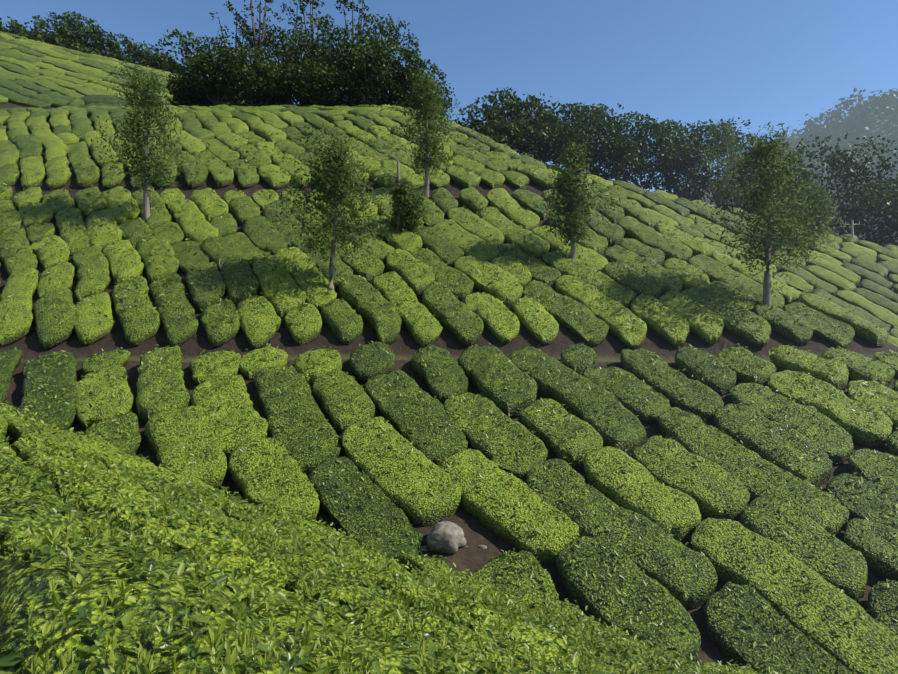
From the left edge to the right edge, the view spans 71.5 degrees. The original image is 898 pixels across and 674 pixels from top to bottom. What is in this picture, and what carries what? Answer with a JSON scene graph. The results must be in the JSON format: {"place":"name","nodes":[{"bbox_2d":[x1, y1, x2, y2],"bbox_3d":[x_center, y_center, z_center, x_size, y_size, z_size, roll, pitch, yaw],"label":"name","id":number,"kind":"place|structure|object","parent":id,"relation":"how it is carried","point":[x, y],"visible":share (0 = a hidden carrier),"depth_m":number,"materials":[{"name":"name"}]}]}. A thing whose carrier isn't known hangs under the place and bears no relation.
{"place":"outdoors","nodes":[
{"label":"outdoors","id":0,"kind":"place"},
{"bbox_2d":[0,97,897,666],"bbox_3d":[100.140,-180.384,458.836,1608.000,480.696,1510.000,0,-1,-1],"label":"ground","id":1,"kind":"structure","parent":0,"point":[470,555],"depth_m":24.70,"materials":[{"name":"soil"}]},
{"bbox_2d":[0,21,22,35],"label":"broadleaf tree","id":2,"kind":"object","parent":1,"relation":"on","point":[7,26],"visible":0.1,"depth_m":115.95,"materials":[{"name":"green plant"}]},
{"bbox_2d":[7,16,19,28],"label":"broadleaf tree","id":3,"kind":"object","parent":1,"relation":"on","point":[15,20],"visible":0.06,"depth_m":115.18,"materials":[{"name":"green plant"}]},
{"bbox_2d":[0,17,44,41],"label":"broadleaf tree","id":4,"kind":"object","parent":1,"relation":"on","point":[17,30],"visible":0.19,"depth_m":115.46,"materials":[{"name":"green plant"}]},
{"bbox_2d":[1,24,55,44],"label":"broadleaf tree","id":5,"kind":"object","parent":1,"relation":"on","point":[46,40],"depth_m":120.84,"materials":[{"name":"green plant"}]},
{"bbox_2d":[14,15,94,52],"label":"broadleaf tree","id":6,"kind":"object","parent":1,"relation":"on","point":[51,35],"depth_m":122.13,"materials":[{"name":"green plant"}]},
{"bbox_2d":[48,35,97,54],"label":"broadleaf tree","id":7,"kind":"object","parent":1,"relation":"on","point":[73,46],"visible":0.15,"depth_m":122.00,"materials":[{"name":"green plant"}]},
{"bbox_2d":[34,10,115,54],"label":"broadleaf tree","id":8,"kind":"object","parent":1,"relation":"on","point":[68,21],"depth_m":125.75,"materials":[{"name":"green plant"}]},
{"bbox_2d":[71,24,140,63],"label":"broadleaf tree","id":9,"kind":"object","parent":1,"relation":"on","point":[102,43],"depth_m":127.53,"materials":[{"name":"green plant"}]},
{"bbox_2d":[89,49,131,62],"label":"broadleaf tree","id":10,"kind":"object","parent":1,"relation":"on","point":[98,52],"visible":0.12,"depth_m":127.42,"materials":[{"name":"green plant"}]},
{"bbox_2d":[0,31,224,108],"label":"tea bushes","id":11,"kind":"object","parent":1,"relation":"on","point":[38,74],"depth_m":83.89,"materials":[{"name":"green plant"}]},
{"bbox_2d":[101,33,159,64],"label":"broadleaf tree","id":12,"kind":"object","parent":1,"relation":"on","point":[129,45],"depth_m":130.47,"materials":[{"name":"green plant"}]},
{"bbox_2d":[91,55,189,222],"bbox_3d":[-16.337,-10.184,33.066,5.378,9.511,5.862,0,-1,-1],"label":"silver oak tree","id":13,"kind":"object","parent":1,"relation":"on","point":[145,93],"depth_m":32.73,"materials":[{"name":"plant"}]},
{"bbox_2d":[124,41,171,69],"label":"broadleaf tree","id":14,"kind":"object","parent":1,"relation":"on","point":[148,60],"visible":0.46,"depth_m":131.12,"materials":[{"name":"green plant"}]},
{"bbox_2d":[142,52,186,74],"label":"broadleaf tree","id":15,"kind":"object","parent":1,"relation":"on","point":[156,57],"visible":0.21,"depth_m":131.91,"materials":[{"name":"green plant"}]},
{"bbox_2d":[165,72,226,105],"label":"broadleaf tree","id":16,"kind":"object","parent":1,"relation":"on","point":[180,94],"depth_m":61.45,"materials":[{"name":"green plant"}]},
{"bbox_2d":[154,29,242,104],"bbox_3d":[-25.499,-26.600,65.115,9.171,9.654,8.925,0,-1,-1],"label":"broadleaf tree","id":17,"kind":"object","parent":1,"relation":"on","point":[198,43],"depth_m":63.81,"materials":[{"name":"green plant"}]},
{"bbox_2d":[176,45,255,106],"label":"broadleaf tree","id":18,"kind":"object","parent":1,"relation":"on","point":[208,65],"depth_m":60.31,"materials":[{"name":"green plant"}]},
{"bbox_2d":[209,0,256,98],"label":"tall broadleaf tree","id":19,"kind":"object","parent":1,"relation":"on","point":[236,14],"depth_m":71.98,"materials":[{"name":"green plant"}]},
{"bbox_2d":[65,94,401,107],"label":"tea bushes","id":20,"kind":"object","parent":1,"relation":"on","point":[95,100],"visible":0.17,"depth_m":67.15,"materials":[{"name":"green plant"}]},
{"bbox_2d":[194,39,286,104],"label":"broadleaf tree","id":21,"kind":"object","parent":1,"relation":"on","point":[255,55],"depth_m":68.19,"materials":[{"name":"green plant"}]},
{"bbox_2d":[216,48,292,105],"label":"broadleaf tree","id":22,"kind":"object","parent":1,"relation":"on","point":[240,62],"depth_m":60.55,"materials":[{"name":"green plant"}]},
{"bbox_2d":[244,0,274,103],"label":"tall broadleaf tree","id":23,"kind":"object","parent":1,"relation":"on","point":[263,30],"depth_m":71.15,"materials":[{"name":"green plant"}]},
{"bbox_2d":[217,2,303,71],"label":"broadleaf tree","id":24,"kind":"object","parent":1,"relation":"on","point":[249,39],"depth_m":70.49,"materials":[{"name":"green plant"}]},
{"bbox_2d":[224,61,306,106],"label":"broadleaf tree","id":25,"kind":"object","parent":1,"relation":"on","point":[246,93],"depth_m":59.46,"materials":[{"name":"green plant"}]},
{"bbox_2d":[252,43,331,106],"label":"broadleaf tree","id":26,"kind":"object","parent":1,"relation":"on","point":[290,56],"depth_m":62.48,"materials":[{"name":"green plant"}]},
{"bbox_2d":[278,0,311,75],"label":"tall broadleaf tree","id":27,"kind":"object","parent":1,"relation":"on","point":[299,18],"depth_m":74.37,"materials":[{"name":"green plant"}]},
{"bbox_2d":[257,27,345,105],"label":"broadleaf tree","id":28,"kind":"object","parent":1,"relation":"on","point":[295,39],"depth_m":68.50,"materials":[{"name":"green plant"}]},
{"bbox_2d":[268,59,356,105],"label":"broadleaf tree","id":29,"kind":"object","parent":1,"relation":"on","point":[314,81],"depth_m":59.32,"materials":[{"name":"green plant"}]},
{"bbox_2d":[294,0,334,55],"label":"tall broadleaf tree","id":30,"kind":"object","parent":1,"relation":"on","point":[314,2],"depth_m":74.27,"materials":[{"name":"green plant"}]},
{"bbox_2d":[279,15,365,106],"bbox_3d":[-12.443,-26.478,63.670,9.966,9.710,9.785,0,-1,-1],"label":"broadleaf tree","id":31,"kind":"object","parent":1,"relation":"on","point":[312,47],"depth_m":61.66,"materials":[{"name":"green plant"}]},
{"bbox_2d":[261,117,392,289],"bbox_3d":[-5.274,-5.526,27.284,5.606,8.257,4.282,0,-1,-1],"label":"silver oak tree","id":32,"kind":"object","parent":1,"relation":"on","point":[334,170],"depth_m":27.15,"materials":[{"name":"plant"}]},
{"bbox_2d":[296,27,377,106],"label":"broadleaf tree","id":33,"kind":"object","parent":1,"relation":"on","point":[323,35],"depth_m":64.90,"materials":[{"name":"green plant"}]},
{"bbox_2d":[334,0,375,99],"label":"tall broadleaf tree","id":34,"kind":"object","parent":1,"relation":"on","point":[346,2],"depth_m":70.13,"materials":[{"name":"green plant"}]},
{"bbox_2d":[331,45,399,104],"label":"broadleaf tree","id":35,"kind":"object","parent":1,"relation":"on","point":[359,67],"depth_m":59.71,"materials":[{"name":"green plant"}]},
{"bbox_2d":[314,20,418,106],"bbox_3d":[-8.701,-25.952,63.020,11.960,8.532,11.517,0,-1,-1],"label":"broadleaf tree","id":36,"kind":"object","parent":1,"relation":"on","point":[369,42],"depth_m":60.62,"materials":[{"name":"green plant"}]},
{"bbox_2d":[337,14,421,100],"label":"broadleaf tree","id":37,"kind":"object","parent":1,"relation":"on","point":[383,29],"depth_m":68.21,"materials":[{"name":"green plant"}]},
{"bbox_2d":[0,404,760,673],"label":"tea bushes","id":38,"kind":"object","parent":1,"relation":"on","point":[157,601],"visible":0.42,"depth_m":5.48,"materials":[{"name":"green plant"}]},
{"bbox_2d":[390,157,400,233],"bbox_3d":[-2.437,-6.763,31.859,1.090,4.662,0.484,0,-1,-24],"label":"dead snag","id":39,"kind":"object","parent":1,"relation":"on","point":[398,179],"visible":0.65,"depth_m":31.63,"materials":[{"name":"grey wood"}]},
{"bbox_2d":[349,40,445,105],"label":"broadleaf tree","id":40,"kind":"object","parent":1,"relation":"on","point":[405,55],"depth_m":60.65,"materials":[{"name":"green plant"}]},
{"bbox_2d":[375,170,432,233],"bbox_3d":[-2.176,-6.473,31.877,3.019,3.624,2.952,0,-1,-1],"label":"shrub","id":41,"kind":"object","parent":1,"relation":"on","point":[412,212],"depth_m":31.53,"materials":[{"name":"green plant"}]},
{"bbox_2d":[367,58,446,109],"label":"broadleaf tree","id":42,"kind":"object","parent":1,"relation":"on","point":[404,84],"depth_m":60.44,"materials":[{"name":"green plant"}]},
{"bbox_2d":[403,83,453,114],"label":"broadleaf tree","id":43,"kind":"object","parent":1,"relation":"on","point":[410,89],"visible":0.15,"depth_m":60.43,"materials":[{"name":"green plant"}]},
{"bbox_2d":[397,67,462,198],"bbox_3d":[-0.995,-11.532,35.827,4.665,8.321,3.472,-1,-1,40],"label":"silver oak tree","id":44,"kind":"object","parent":1,"relation":"on","point":[424,98],"depth_m":35.46,"materials":[{"name":"plant"}]},
{"bbox_2d":[0,104,888,348],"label":"tea bushes","id":45,"kind":"object","parent":1,"relation":"on","point":[216,125],"visible":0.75,"depth_m":29.87,"materials":[{"name":"green plant"}]},
{"bbox_2d":[425,521,465,553],"bbox_3d":[-0.083,4.840,14.947,0.992,0.765,0.818,0,-1,-1],"label":"boulder","id":46,"kind":"object","parent":1,"relation":"on","point":[448,537],"visible":0.9,"depth_m":14.66,"materials":[{"name":"stone"}]},
{"bbox_2d":[0,342,897,673],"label":"tea bushes","id":47,"kind":"object","parent":1,"relation":"on","point":[678,524],"visible":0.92,"depth_m":17.22,"materials":[{"name":"green plant"}]},
{"bbox_2d":[0,125,897,673],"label":"tea leaves","id":48,"kind":"object","parent":1,"relation":"on","point":[96,461],"visible":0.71,"depth_m":14.24,"materials":[{"name":"green plant"}]},
{"bbox_2d":[420,544,486,551],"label":"small stones","id":49,"kind":"object","parent":1,"relation":"on","point":[424,548],"visible":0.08,"depth_m":14.86,"materials":[{"name":"grey stone"}]},
{"bbox_2d":[454,95,524,147],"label":"broadleaf tree","id":50,"kind":"object","parent":1,"relation":"on","point":[499,112],"depth_m":64.49,"materials":[{"name":"green plant"}]},
{"bbox_2d":[467,117,535,152],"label":"broadleaf tree","id":51,"kind":"object","parent":1,"relation":"on","point":[509,132],"depth_m":62.52,"materials":[{"name":"green plant"}]},
{"bbox_2d":[481,87,552,139],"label":"broadleaf tree","id":52,"kind":"object","parent":1,"relation":"on","point":[507,96],"depth_m":68.36,"materials":[{"name":"green plant"}]},
{"bbox_2d":[501,93,571,159],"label":"broadleaf tree","id":53,"kind":"object","parent":1,"relation":"on","point":[538,110],"depth_m":66.26,"materials":[{"name":"green plant"}]},
{"bbox_2d":[512,121,586,164],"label":"broadleaf tree","id":54,"kind":"object","parent":1,"relation":"on","point":[557,141],"depth_m":62.84,"materials":[{"name":"green plant"}]},
{"bbox_2d":[520,102,596,166],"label":"broadleaf tree","id":55,"kind":"object","parent":1,"relation":"on","point":[574,108],"depth_m":68.23,"materials":[{"name":"green plant"}]},
{"bbox_2d":[535,139,619,258],"bbox_3d":[6.155,-6.305,29.881,3.890,6.836,4.185,0,-1,-1],"label":"silver oak tree","id":56,"kind":"object","parent":1,"relation":"on","point":[575,197],"depth_m":29.32,"materials":[{"name":"plant"}]},
{"bbox_2d":[539,103,620,167],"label":"broadleaf tree","id":57,"kind":"object","parent":1,"relation":"on","point":[577,130],"depth_m":64.19,"materials":[{"name":"green plant"}]},
{"bbox_2d":[567,103,632,180],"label":"broadleaf tree","id":58,"kind":"object","parent":1,"relation":"on","point":[604,120],"depth_m":70.45,"materials":[{"name":"green plant"}]},
{"bbox_2d":[584,135,647,179],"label":"broadleaf tree","id":59,"kind":"object","parent":1,"relation":"on","point":[623,153],"depth_m":65.48,"materials":[{"name":"green plant"}]},
{"bbox_2d":[590,111,677,181],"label":"broadleaf tree","id":60,"kind":"object","parent":1,"relation":"on","point":[642,133],"depth_m":68.55,"materials":[{"name":"green plant"}]},
{"bbox_2d":[615,120,688,190],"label":"broadleaf tree","id":61,"kind":"object","parent":1,"relation":"on","point":[669,128],"depth_m":72.07,"materials":[{"name":"green plant"}]},
{"bbox_2d":[636,119,724,198],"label":"broadleaf tree","id":62,"kind":"object","parent":1,"relation":"on","point":[703,176],"depth_m":75.10,"materials":[{"name":"green plant"}]},
{"bbox_2d":[653,140,708,200],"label":"broadleaf tree","id":63,"kind":"object","parent":1,"relation":"on","point":[691,155],"depth_m":72.04,"materials":[{"name":"green plant"}]},
{"bbox_2d":[659,120,742,201],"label":"broadleaf tree","id":64,"kind":"object","parent":1,"relation":"on","point":[692,127],"depth_m":78.36,"materials":[{"name":"green plant"}]},
{"bbox_2d":[685,117,755,208],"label":"broadleaf tree","id":65,"kind":"object","parent":1,"relation":"on","point":[696,133],"depth_m":75.61,"materials":[{"name":"green plant"}]},
{"bbox_2d":[546,165,897,346],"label":"tea bushes","id":66,"kind":"object","parent":1,"relation":"on","point":[874,297],"depth_m":49.19,"materials":[{"name":"green plant"}]},
{"bbox_2d":[774,177,839,250],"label":"silver oak tree","id":67,"kind":"object","parent":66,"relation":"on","point":[823,208],"depth_m":50.40,"materials":[{"name":"plant"}]},
{"bbox_2d":[826,173,897,243],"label":"broadleaf tree","id":68,"kind":"object","parent":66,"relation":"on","point":[864,216],"depth_m":60.72,"materials":[{"name":"green plant"}]},
{"bbox_2d":[687,120,765,210],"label":"oak tree","id":69,"kind":"object","parent":1,"relation":"on","point":[728,140],"depth_m":70.16,"materials":[{"name":"green plant"}]},
{"bbox_2d":[715,133,779,212],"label":"broadleaf tree","id":70,"kind":"object","parent":1,"relation":"on","point":[740,183],"depth_m":72.93,"materials":[{"name":"green plant"}]},
{"bbox_2d":[687,121,850,305],"bbox_3d":[13.191,-4.954,26.136,6.454,8.653,5.260,0,-1,-1],"label":"silver oak tree","id":71,"kind":"object","parent":1,"relation":"on","point":[760,155],"depth_m":26.30,"materials":[{"name":"plant"}]},
{"bbox_2d":[753,157,805,219],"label":"broadleaf tree","id":72,"kind":"object","parent":1,"relation":"on","point":[789,179],"depth_m":81.84,"materials":[{"name":"green plant"}]},
{"bbox_2d":[748,167,823,224],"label":"broadleaf tree","id":73,"kind":"object","parent":1,"relation":"on","point":[795,188],"depth_m":68.26,"materials":[{"name":"green plant"}]},
{"bbox_2d":[754,132,897,227],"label":"broadleaf tree","id":74,"kind":"object","parent":1,"relation":"on","point":[833,163],"depth_m":62.97,"materials":[{"name":"green plant"}]},
{"bbox_2d":[772,141,897,235],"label":"broadleaf tree","id":75,"kind":"object","parent":1,"relation":"on","point":[882,165],"depth_m":63.15,"materials":[{"name":"green plant"}]},
{"bbox_2d":[844,220,860,237],"bbox_3d":[34.456,-8.812,53.266,1.400,2.421,0.200,0,-1,-1],"label":"utility pole","id":76,"kind":"object","parent":1,"relation":"on","point":[852,230],"visible":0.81,"depth_m":53.25,"materials":[{"name":"grey concrete"}]},
{"bbox_2d":[851,178,897,245],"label":"broadleaf tree","id":77,"kind":"object","parent":1,"relation":"on","point":[874,210],"depth_m":61.56,"materials":[{"name":"green plant"}]},
{"bbox_2d":[854,193,897,246],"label":"broadleaf tree","id":78,"kind":"object","parent":1,"relation":"on","point":[885,199],"depth_m":59.36,"materials":[{"name":"green plant"}]},
{"bbox_2d":[0,0,897,191],"label":"sky","id":79,"kind":"structure","parent":0,"point":[761,62],"materials":[{"name":"blue"}]},
{"bbox_2d":[691,109,897,241],"bbox_3d":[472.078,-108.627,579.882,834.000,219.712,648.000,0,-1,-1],"label":"forest hill","id":80,"kind":"structure","parent":0,"point":[863,133],"depth_m":456.65,"materials":[{"name":"green plant"}]},
{"bbox_2d":[697,87,897,247],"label":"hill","id":81,"kind":"structure","parent":80,"relation":"on","point":[885,104],"depth_m":463.04,"materials":[{"name":"green plant"}]}
]}

